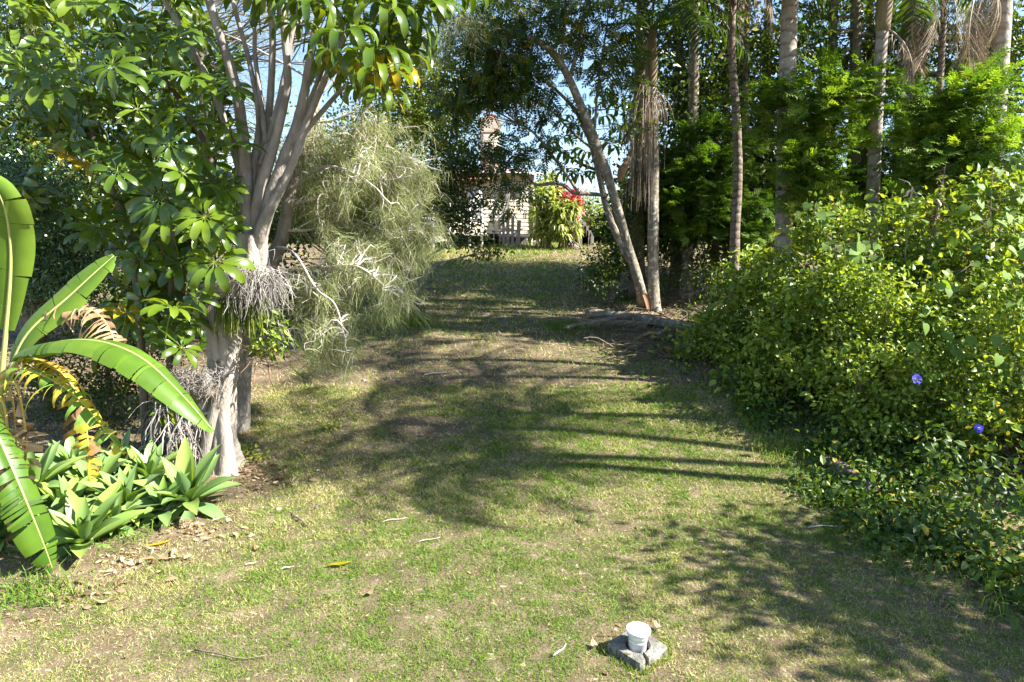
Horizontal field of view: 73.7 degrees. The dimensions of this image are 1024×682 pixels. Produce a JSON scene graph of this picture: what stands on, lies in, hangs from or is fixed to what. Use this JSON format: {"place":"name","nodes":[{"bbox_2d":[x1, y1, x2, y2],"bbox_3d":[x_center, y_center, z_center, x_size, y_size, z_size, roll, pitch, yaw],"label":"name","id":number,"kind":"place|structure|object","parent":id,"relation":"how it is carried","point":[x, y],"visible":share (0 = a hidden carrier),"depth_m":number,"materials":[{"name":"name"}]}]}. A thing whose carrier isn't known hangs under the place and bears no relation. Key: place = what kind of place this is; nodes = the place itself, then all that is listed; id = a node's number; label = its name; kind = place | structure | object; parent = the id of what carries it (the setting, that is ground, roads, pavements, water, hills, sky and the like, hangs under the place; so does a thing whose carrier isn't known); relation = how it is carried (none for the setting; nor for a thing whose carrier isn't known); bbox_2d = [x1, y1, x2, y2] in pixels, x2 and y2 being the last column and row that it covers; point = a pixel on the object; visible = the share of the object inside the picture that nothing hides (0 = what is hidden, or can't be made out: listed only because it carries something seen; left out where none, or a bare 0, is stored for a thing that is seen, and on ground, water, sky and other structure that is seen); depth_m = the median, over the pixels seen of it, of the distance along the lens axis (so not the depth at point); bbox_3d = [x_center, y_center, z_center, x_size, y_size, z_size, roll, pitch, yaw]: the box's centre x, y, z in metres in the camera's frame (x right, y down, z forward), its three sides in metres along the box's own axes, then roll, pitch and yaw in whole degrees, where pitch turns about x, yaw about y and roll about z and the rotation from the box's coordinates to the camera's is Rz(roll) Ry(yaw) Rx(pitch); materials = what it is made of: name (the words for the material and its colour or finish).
{"place":"outdoors","nodes":[
{"label":"outdoors","id":0,"kind":"place"},
{"bbox_2d":[0,241,1015,386],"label":"slope grass","id":1,"kind":"structure","parent":0,"point":[514,260],"depth_m":16.36,"materials":[{"name":"plant"}]},
{"bbox_2d":[0,244,1023,681],"bbox_3d":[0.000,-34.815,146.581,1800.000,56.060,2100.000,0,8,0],"label":"ground","id":2,"kind":"structure","parent":0,"point":[422,434],"depth_m":6.28,"materials":[{"name":"plant"}]},
{"bbox_2d":[0,489,51,551],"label":"agave","id":3,"kind":"object","parent":2,"relation":"on","point":[4,533],"visible":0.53,"depth_m":6.14,"materials":[{"name":"green plant"}]},
{"bbox_2d":[26,492,63,524],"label":"agave","id":4,"kind":"object","parent":2,"relation":"on","point":[57,506],"visible":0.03,"depth_m":6.54,"materials":[{"name":"green plant"}]},
{"bbox_2d":[4,441,88,505],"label":"agave","id":5,"kind":"object","parent":2,"relation":"on","point":[45,461],"visible":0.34,"depth_m":6.89,"materials":[{"name":"green plant"}]},
{"bbox_2d":[0,136,122,409],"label":"glossy tree","id":6,"kind":"object","parent":2,"relation":"on","point":[56,278],"visible":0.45,"depth_m":9.05,"materials":[{"name":"green plant"}]},
{"bbox_2d":[0,542,125,631],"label":"long grass","id":7,"kind":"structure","parent":2,"relation":"on","point":[29,591],"depth_m":5.44,"materials":[{"name":"plant"}]},
{"bbox_2d":[31,475,99,521],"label":"agave","id":8,"kind":"object","parent":2,"relation":"on","point":[75,487],"visible":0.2,"depth_m":6.70,"materials":[{"name":"green plant"}]},
{"bbox_2d":[35,435,109,480],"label":"agave","id":9,"kind":"object","parent":2,"relation":"on","point":[66,452],"visible":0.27,"depth_m":7.43,"materials":[{"name":"green plant"}]},
{"bbox_2d":[0,0,156,336],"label":"dark tree","id":10,"kind":"object","parent":2,"relation":"on","point":[12,116],"visible":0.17,"depth_m":12.42,"materials":[{"name":"green plant"}]},
{"bbox_2d":[16,479,149,559],"bbox_3d":[-3.981,1.824,6.310,0.978,0.855,1.110,3,8,19],"label":"agave","id":11,"kind":"object","parent":2,"relation":"on","point":[74,526],"visible":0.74,"depth_m":6.29,"materials":[{"name":"green plant"}]},
{"bbox_2d":[7,306,197,431],"bbox_3d":[-5.691,0.245,9.503,2.880,1.973,1.799,2,8,11],"label":"dark shrub","id":12,"kind":"object","parent":2,"relation":"on","point":[109,381],"visible":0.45,"depth_m":9.28,"materials":[{"name":"green plant"}]},
{"bbox_2d":[61,446,145,497],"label":"agave","id":13,"kind":"object","parent":2,"relation":"on","point":[110,465],"visible":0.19,"depth_m":7.20,"materials":[{"name":"green plant"}]},
{"bbox_2d":[0,176,213,572],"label":"banana plant","id":14,"kind":"object","parent":2,"relation":"on","point":[17,247],"visible":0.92,"depth_m":5.76,"materials":[{"name":"green plant"}]},
{"bbox_2d":[79,482,157,536],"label":"agave","id":15,"kind":"object","parent":2,"relation":"on","point":[116,507],"visible":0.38,"depth_m":6.56,"materials":[{"name":"green plant"}]},
{"bbox_2d":[76,462,164,526],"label":"agave","id":16,"kind":"object","parent":2,"relation":"on","point":[127,476],"visible":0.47,"depth_m":6.85,"materials":[{"name":"green plant"}]},
{"bbox_2d":[96,427,147,474],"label":"agave","id":17,"kind":"object","parent":2,"relation":"on","point":[125,441],"visible":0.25,"depth_m":7.97,"materials":[{"name":"green plant"}]},
{"bbox_2d":[85,515,182,568],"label":"long grass","id":18,"kind":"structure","parent":2,"relation":"on","point":[119,534],"depth_m":6.42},
{"bbox_2d":[0,0,280,342],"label":"dark tree","id":19,"kind":"object","parent":2,"relation":"on","point":[157,95],"visible":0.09,"depth_m":13.25,"materials":[{"name":"green plant"}]},
{"bbox_2d":[115,438,178,488],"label":"agave","id":20,"kind":"object","parent":2,"relation":"on","point":[149,460],"visible":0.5,"depth_m":7.58,"materials":[{"name":"green plant"}]},
{"bbox_2d":[121,472,199,527],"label":"agave","id":21,"kind":"object","parent":2,"relation":"on","point":[163,512],"visible":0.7,"depth_m":6.84,"materials":[{"name":"green plant"}]},
{"bbox_2d":[125,400,205,469],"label":"staghorn fern","id":22,"kind":"object","parent":2,"relation":"on","point":[170,428],"visible":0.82,"depth_m":7.86,"materials":[{"name":"grey plant"}]},
{"bbox_2d":[15,449,316,609],"bbox_3d":[-3.127,1.737,6.970,1.770,0.300,3.515,0,8,0],"label":"leaf drift","id":23,"kind":"object","parent":2,"relation":"on","point":[126,563],"visible":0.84,"depth_m":6.50,"materials":[{"name":"plant"}]},
{"bbox_2d":[121,436,241,527],"bbox_3d":[-3.321,1.544,7.050,1.076,1.014,1.135,0,8,0],"label":"agave","id":24,"kind":"object","parent":2,"relation":"on","point":[193,489],"visible":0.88,"depth_m":6.98,"materials":[{"name":"green plant"}]},
{"bbox_2d":[41,167,399,243],"bbox_3d":[-21.122,-7.751,39.291,31.345,5.618,9.598,0,8,0],"label":"wood","id":25,"kind":"object","parent":2,"relation":"on","point":[102,184],"visible":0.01,"depth_m":36.94,"materials":[{"name":"green wood"}]},
{"bbox_2d":[194,649,266,658],"bbox_3d":[-1.941,2.146,4.670,0.543,0.027,0.062,1,8,9],"label":"fallen stick","id":26,"kind":"object","parent":2,"relation":"on","point":[226,654],"visible":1,"depth_m":4.65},
{"bbox_2d":[0,0,488,475],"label":"umbrella tree","id":27,"kind":"object","parent":2,"relation":"on","point":[255,187],"visible":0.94,"depth_m":7.52,"materials":[{"name":"green plant"}]},
{"bbox_2d":[163,356,236,408],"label":"air plant","id":28,"kind":"object","parent":27,"relation":"attached to","point":[197,387],"visible":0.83,"depth_m":7.77,"materials":[{"name":"grey plant"}]},
{"bbox_2d":[214,296,275,338],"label":"tassel fern","id":29,"kind":"object","parent":27,"relation":"hanging from","point":[229,318],"visible":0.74,"depth_m":7.66,"materials":[{"name":"plant"}]},
{"bbox_2d":[185,249,306,325],"bbox_3d":[-2.990,-0.593,7.668,1.424,0.874,0.824,0,8,0],"label":"dead fern","id":30,"kind":"object","parent":27,"relation":"attached to","point":[262,281],"visible":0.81,"depth_m":7.60,"materials":[{"name":"grey plant"}]},
{"bbox_2d":[241,297,308,394],"bbox_3d":[-2.824,0.053,8.031,0.778,1.248,0.886,-7,11,-41],"label":"trunk orchid","id":31,"kind":"object","parent":27,"relation":"attached to","point":[254,345],"visible":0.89,"depth_m":8.03,"materials":[{"name":"green plant"}]},
{"bbox_2d":[240,440,258,454],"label":"seedling","id":32,"kind":"object","parent":2,"relation":"on","point":[244,445],"visible":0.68,"depth_m":8.63,"materials":[{"name":"green plant"}]},
{"bbox_2d":[241,444,270,462],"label":"seedling","id":33,"kind":"object","parent":2,"relation":"on","point":[257,455],"visible":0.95,"depth_m":8.43,"materials":[{"name":"green plant"}]},
{"bbox_2d":[189,255,340,330],"bbox_3d":[-5.292,-1.033,15.098,2.670,1.750,3.635,4,9,25],"label":"hedge shrub","id":34,"kind":"object","parent":2,"relation":"on","point":[284,306],"visible":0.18,"depth_m":15.22,"materials":[{"name":"green plant"}]},
{"bbox_2d":[126,0,503,310],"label":"she oak","id":35,"kind":"object","parent":2,"relation":"on","point":[235,31],"visible":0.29,"depth_m":13.19,"materials":[{"name":"plant"}]},
{"bbox_2d":[316,418,344,432],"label":"seedling","id":36,"kind":"object","parent":2,"relation":"on","point":[326,425],"visible":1,"depth_m":9.41,"materials":[{"name":"green plant"}]},
{"bbox_2d":[201,0,460,432],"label":"she oak","id":37,"kind":"object","parent":2,"relation":"on","point":[329,330],"visible":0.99,"depth_m":8.63,"materials":[{"name":"green plant"}]},
{"bbox_2d":[213,91,458,303],"bbox_3d":[-4.668,-3.508,17.128,6.856,5.451,4.849,0,8,0],"label":"dark tree","id":38,"kind":"object","parent":2,"relation":"on","point":[275,220],"visible":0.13,"depth_m":16.78,"materials":[{"name":"green plant"}]},
{"bbox_2d":[360,309,442,330],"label":"spider grass","id":39,"kind":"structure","parent":2,"relation":"on","point":[410,322],"depth_m":15.21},
{"bbox_2d":[341,14,492,267],"bbox_3d":[-2.387,-4.550,17.172,3.851,7.304,3.272,0,8,0],"label":"sunny tree","id":40,"kind":"object","parent":2,"relation":"on","point":[418,114],"visible":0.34,"depth_m":16.53,"materials":[{"name":"green plant"}]},
{"bbox_2d":[399,122,517,310],"bbox_3d":[-1.326,-3.098,16.745,2.930,4.922,2.853,0,8,0],"label":"dark bush tree","id":41,"kind":"object","parent":2,"relation":"on","point":[459,207],"visible":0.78,"depth_m":16.30,"materials":[{"name":"green plant"}]},
{"bbox_2d":[407,114,541,248],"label":"house","id":42,"kind":"structure","parent":2,"relation":"on","point":[487,131],"depth_m":28.82,"materials":[{"name":"white wood"}]},
{"bbox_2d":[506,188,509,246],"bbox_3d":[-0.172,-5.142,28.532,0.140,2.466,0.281,0,8,0],"label":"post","id":43,"kind":"object","parent":2,"relation":"on","point":[508,222],"visible":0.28,"depth_m":28.53,"materials":[{"name":"grey wood"}]},
{"bbox_2d":[0,299,1022,680],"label":"leaf litter","id":44,"kind":"object","parent":2,"relation":"on","point":[398,479],"visible":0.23,"depth_m":6.43,"materials":[{"name":"plant"}]},
{"bbox_2d":[510,216,513,246],"bbox_3d":[0.020,-4.574,28.612,0.170,1.331,0.167,0,8,0],"label":"picket","id":45,"kind":"object","parent":2,"relation":"on","point":[512,229],"visible":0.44,"depth_m":28.59,"materials":[{"name":"grey wood"}]},
{"bbox_2d":[516,220,520,245],"bbox_3d":[0.267,-4.485,28.624,0.238,1.162,0.150,0,8,0],"label":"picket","id":46,"kind":"object","parent":2,"relation":"on","point":[517,233],"visible":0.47,"depth_m":28.60,"materials":[{"name":"grey wood"}]},
{"bbox_2d":[415,0,666,308],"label":"leaning tree","id":47,"kind":"object","parent":2,"relation":"on","point":[473,97],"visible":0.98,"depth_m":14.75,"materials":[{"name":"green plant"}]},
{"bbox_2d":[524,168,565,248],"bbox_3d":[1.363,-5.371,27.774,1.902,3.381,1.770,0,8,0],"label":"dracaena","id":48,"kind":"object","parent":2,"relation":"on","point":[550,193],"visible":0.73,"depth_m":27.50,"materials":[{"name":"green plant"}]},
{"bbox_2d":[540,193,584,249],"bbox_3d":[2.059,-4.843,27.523,1.926,2.331,1.729,0,8,0],"label":"dracaena","id":49,"kind":"object","parent":2,"relation":"on","point":[562,214],"visible":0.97,"depth_m":27.19,"materials":[{"name":"green plant"}]},
{"bbox_2d":[534,317,597,334],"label":"grass tuft","id":50,"kind":"object","parent":2,"relation":"on","point":[563,324],"visible":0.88,"depth_m":14.89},
{"bbox_2d":[527,206,613,243],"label":"shrub","id":51,"kind":"object","parent":2,"relation":"on","point":[597,238],"visible":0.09,"depth_m":46.93,"materials":[{"name":"green plant"}]},
{"bbox_2d":[555,183,586,248],"bbox_3d":[2.374,-5.111,27.866,1.705,2.677,1.739,0,8,0],"label":"cordyline","id":52,"kind":"object","parent":2,"relation":"on","point":[578,197],"visible":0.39,"depth_m":27.59,"materials":[{"name":"red plant"}]},
{"bbox_2d":[535,87,634,279],"bbox_3d":[2.657,-3.970,18.466,2.382,5.106,4.199,8,11,43],"label":"umbrella tree","id":53,"kind":"object","parent":2,"relation":"on","point":[567,156],"visible":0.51,"depth_m":17.43,"materials":[{"name":"green plant"}]},
{"bbox_2d":[574,187,611,235],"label":"garden shrub","id":54,"kind":"object","parent":2,"relation":"on","point":[589,221],"visible":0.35,"depth_m":31.25,"materials":[{"name":"green plant"}]},
{"bbox_2d":[559,313,631,319],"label":"fallen frond","id":55,"kind":"object","parent":2,"relation":"on","point":[581,315],"visible":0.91,"depth_m":15.20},
{"bbox_2d":[564,224,647,306],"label":"understory shrub","id":56,"kind":"object","parent":2,"relation":"on","point":[607,271],"visible":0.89,"depth_m":16.68,"materials":[{"name":"green plant"}]},
{"bbox_2d":[560,318,655,328],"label":"fallen frond","id":57,"kind":"object","parent":2,"relation":"on","point":[592,322],"visible":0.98,"depth_m":14.43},
{"bbox_2d":[603,288,627,303],"bbox_3d":[2.887,-1.234,18.222,0.120,0.357,2.115,5,9,29],"label":"dead log","id":58,"kind":"object","parent":2,"relation":"on","point":[624,291],"visible":0.62,"depth_m":17.90,"materials":[{"name":"grey wood"}]},
{"bbox_2d":[575,287,676,304],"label":"grass tuft","id":59,"kind":"object","parent":2,"relation":"on","point":[619,297],"visible":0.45,"depth_m":17.82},
{"bbox_2d":[595,313,661,327],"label":"fallen frond","id":60,"kind":"object","parent":2,"relation":"on","point":[616,317],"visible":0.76,"depth_m":15.05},
{"bbox_2d":[593,625,675,677],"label":"edge grass","id":61,"kind":"structure","parent":2,"relation":"on","point":[628,667],"depth_m":4.60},
{"bbox_2d":[607,632,666,670],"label":"concrete block","id":62,"kind":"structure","parent":2,"relation":"on","point":[617,646],"depth_m":4.63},
{"bbox_2d":[626,621,650,654],"bbox_3d":[0.865,2.083,4.688,0.169,0.242,0.170,0,8,0],"label":"vent pipe","id":63,"kind":"object","parent":62,"relation":"on","point":[639,633],"visible":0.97,"depth_m":4.64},
{"bbox_2d":[585,309,702,330],"bbox_3d":[3.148,-0.369,15.017,3.472,0.502,0.241,6,10,35],"label":"fallen log","id":64,"kind":"object","parent":2,"relation":"on","point":[669,322],"visible":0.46,"depth_m":15.04,"materials":[{"name":"grey wood"}]},
{"bbox_2d":[572,0,719,300],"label":"vine tree","id":65,"kind":"object","parent":2,"relation":"on","point":[632,202],"visible":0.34,"depth_m":17.35,"materials":[{"name":"green plant"}]},
{"bbox_2d":[643,293,650,312],"bbox_3d":[3.172,-0.943,16.262,0.163,0.537,0.352,-4,9,-26],"label":"palm sheath","id":66,"kind":"object","parent":2,"relation":"on","point":[647,301],"visible":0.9,"depth_m":16.22,"materials":[{"name":"orange plant"}]},
{"bbox_2d":[549,272,751,361],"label":"dead branches","id":67,"kind":"object","parent":2,"relation":"on","point":[637,344],"visible":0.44,"depth_m":14.40,"materials":[{"name":"wood"}]},
{"bbox_2d":[556,0,753,311],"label":"palm tree","id":68,"kind":"object","parent":2,"relation":"on","point":[649,107],"visible":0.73,"depth_m":15.90,"materials":[{"name":"green plant"}]},
{"bbox_2d":[561,0,753,312],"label":"canopy tree","id":69,"kind":"object","parent":2,"relation":"on","point":[735,221],"visible":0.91,"depth_m":14.63,"materials":[{"name":"brown plant"}]},
{"bbox_2d":[650,329,679,339],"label":"fallen frond","id":70,"kind":"object","parent":2,"relation":"on","point":[659,333],"visible":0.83,"depth_m":13.41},
{"bbox_2d":[641,225,724,297],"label":"understory shrub","id":71,"kind":"object","parent":2,"relation":"on","point":[672,260],"visible":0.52,"depth_m":18.05,"materials":[{"name":"green plant"}]},
{"bbox_2d":[587,0,779,287],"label":"palm tree","id":72,"kind":"object","parent":2,"relation":"on","point":[676,82],"visible":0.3,"depth_m":18.07,"materials":[{"name":"green plant"}]},
{"bbox_2d":[679,1,699,297],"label":"palm tree","id":73,"kind":"object","parent":2,"relation":"on","point":[693,75],"visible":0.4,"depth_m":17.43,"materials":[{"name":"brown plant"}]},
{"bbox_2d":[677,285,720,299],"bbox_3d":[5.445,-1.445,18.865,3.017,0.470,0.184,-8,11,-44],"label":"dead log","id":74,"kind":"object","parent":2,"relation":"on","point":[684,294],"visible":0.34,"depth_m":18.02,"materials":[{"name":"grey wood"}]},
{"bbox_2d":[658,104,774,296],"bbox_3d":[5.131,-3.381,16.995,3.658,4.984,2.394,0,8,0],"label":"conifer","id":75,"kind":"object","parent":2,"relation":"on","point":[703,195],"visible":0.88,"depth_m":16.72,"materials":[{"name":"green plant"}]},
{"bbox_2d":[723,4,741,267],"bbox_3d":[5.808,-6.992,19.097,4.490,11.112,4.812,0,8,0],"label":"palm tree","id":76,"kind":"object","parent":2,"relation":"on","point":[724,104],"visible":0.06,"depth_m":19.17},
{"bbox_2d":[670,213,804,302],"bbox_3d":[5.695,-2.021,17.239,3.656,2.423,2.873,-2,8,-15],"label":"understory shrub","id":77,"kind":"object","parent":2,"relation":"on","point":[716,273],"visible":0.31,"depth_m":16.97,"materials":[{"name":"green plant"}]},
{"bbox_2d":[726,0,777,279],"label":"palm tree","id":78,"kind":"object","parent":2,"relation":"on","point":[745,73],"visible":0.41,"depth_m":18.38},
{"bbox_2d":[643,265,876,407],"bbox_3d":[4.187,-0.215,11.525,2.902,2.163,4.444,-4,9,-25],"label":"bush","id":79,"kind":"object","parent":2,"relation":"on","point":[785,343],"visible":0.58,"depth_m":11.06,"materials":[{"name":"green plant"}]},
{"bbox_2d":[676,0,869,277],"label":"palm tree","id":80,"kind":"object","parent":2,"relation":"on","point":[767,54],"visible":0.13,"depth_m":18.70,"materials":[{"name":"green plant"}]},
{"bbox_2d":[774,0,798,320],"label":"palm tree","id":81,"kind":"object","parent":2,"relation":"on","point":[788,37],"visible":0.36,"depth_m":13.55,"materials":[{"name":"plant"}]},
{"bbox_2d":[729,423,884,468],"bbox_3d":[3.745,1.384,8.723,2.118,0.492,1.423,0,8,0],"label":"grass tuft","id":82,"kind":"object","parent":2,"relation":"on","point":[793,449],"visible":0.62,"depth_m":8.65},
{"bbox_2d":[604,166,1020,243],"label":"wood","id":83,"kind":"object","parent":2,"relation":"on","point":[973,241],"depth_m":43.37,"materials":[{"name":"green wood"}]},
{"bbox_2d":[718,40,915,294],"bbox_3d":[5.653,-2.886,13.295,3.239,5.991,2.549,0,8,0],"label":"conifer","id":84,"kind":"object","parent":2,"relation":"on","point":[823,108],"visible":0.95,"depth_m":12.99,"materials":[{"name":"green plant"}]},
{"bbox_2d":[825,0,838,272],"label":"palm tree","id":85,"kind":"object","parent":2,"relation":"on","point":[833,3],"visible":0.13,"depth_m":18.88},
{"bbox_2d":[819,455,875,490],"bbox_3d":[3.850,1.536,7.844,0.199,0.227,0.874,-1,8,-7],"label":"rotten log","id":86,"kind":"object","parent":2,"relation":"on","point":[867,484],"visible":0.38,"depth_m":7.82,"materials":[{"name":"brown wood"}]},
{"bbox_2d":[690,183,1022,395],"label":"broad shrub","id":87,"kind":"object","parent":2,"relation":"on","point":[898,218],"visible":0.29,"depth_m":11.21,"materials":[{"name":"green plant"}]},
{"bbox_2d":[767,0,960,267],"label":"pine tree","id":88,"kind":"object","parent":2,"relation":"on","point":[854,43],"visible":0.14,"depth_m":18.76,"materials":[{"name":"green plant"}]},
{"bbox_2d":[760,0,980,250],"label":"palm tree","id":89,"kind":"object","parent":2,"relation":"on","point":[866,11],"visible":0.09,"depth_m":19.37,"materials":[{"name":"green plant"}]},
{"bbox_2d":[719,361,1023,635],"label":"weeds","id":90,"kind":"object","parent":2,"relation":"on","point":[929,529],"visible":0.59,"depth_m":6.88,"materials":[{"name":"green plant"}]},
{"bbox_2d":[719,165,1023,447],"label":"shrub","id":91,"kind":"object","parent":2,"relation":"on","point":[856,276],"visible":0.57,"depth_m":9.51,"materials":[{"name":"green plant"}]},
{"bbox_2d":[722,392,1023,630],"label":"weedy grass","id":92,"kind":"structure","parent":2,"relation":"on","point":[888,562],"depth_m":6.37,"materials":[{"name":"plant"}]},
{"bbox_2d":[833,65,965,253],"bbox_3d":[9.470,-3.785,16.906,3.712,5.918,2.221,0,8,0],"label":"conifer","id":93,"kind":"object","parent":2,"relation":"on","point":[862,176],"visible":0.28,"depth_m":16.69,"materials":[{"name":"green plant"}]},
{"bbox_2d":[789,266,1023,480],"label":"shrub","id":94,"kind":"object","parent":2,"relation":"on","point":[982,372],"visible":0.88,"depth_m":8.34,"materials":[{"name":"green plant"}]},
{"bbox_2d":[798,0,1018,310],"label":"palm tree","id":95,"kind":"object","parent":2,"relation":"on","point":[885,9],"visible":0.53,"depth_m":13.15,"materials":[{"name":"plant"}]},
{"bbox_2d":[894,179,926,388],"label":"dry stalk","id":96,"kind":"object","parent":2,"relation":"on","point":[907,192],"visible":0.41,"depth_m":10.60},
{"bbox_2d":[864,0,971,233],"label":"palm tree","id":97,"kind":"object","parent":2,"relation":"on","point":[921,53],"visible":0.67,"depth_m":14.98,"materials":[{"name":"plant"}]},
{"bbox_2d":[850,0,1023,283],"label":"pine tree","id":98,"kind":"object","parent":2,"relation":"on","point":[932,73],"visible":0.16,"depth_m":17.84,"materials":[{"name":"green plant"}]},
{"bbox_2d":[863,46,1023,278],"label":"conifer","id":99,"kind":"object","parent":2,"relation":"on","point":[977,93],"visible":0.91,"depth_m":11.67,"materials":[{"name":"green plant"}]},
{"bbox_2d":[926,164,960,247],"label":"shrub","id":100,"kind":"object","parent":2,"relation":"on","point":[937,216],"visible":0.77,"depth_m":10.59,"materials":[{"name":"brown plant"}]},
{"bbox_2d":[887,0,1023,229],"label":"palm tree","id":101,"kind":"object","parent":2,"relation":"on","point":[1017,45],"visible":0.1,"depth_m":17.52,"materials":[{"name":"green plant"}]},
{"bbox_2d":[893,161,1023,424],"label":"vine shrub","id":102,"kind":"object","parent":2,"relation":"on","point":[985,271],"visible":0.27,"depth_m":9.71,"materials":[{"name":"green plant"}]},
{"bbox_2d":[794,157,1023,431],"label":"morning glory vine","id":103,"kind":"object","parent":102,"relation":"attached to","point":[853,252],"visible":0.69,"depth_m":9.51,"materials":[{"name":"green plant"}]},
{"bbox_2d":[949,0,1012,354],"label":"palm tree","id":104,"kind":"object","parent":2,"relation":"on","point":[999,29],"visible":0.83,"depth_m":11.78,"materials":[{"name":"plant"}]},
{"bbox_2d":[0,0,1023,241],"label":"sky","id":105,"kind":"structure","parent":0,"point":[614,156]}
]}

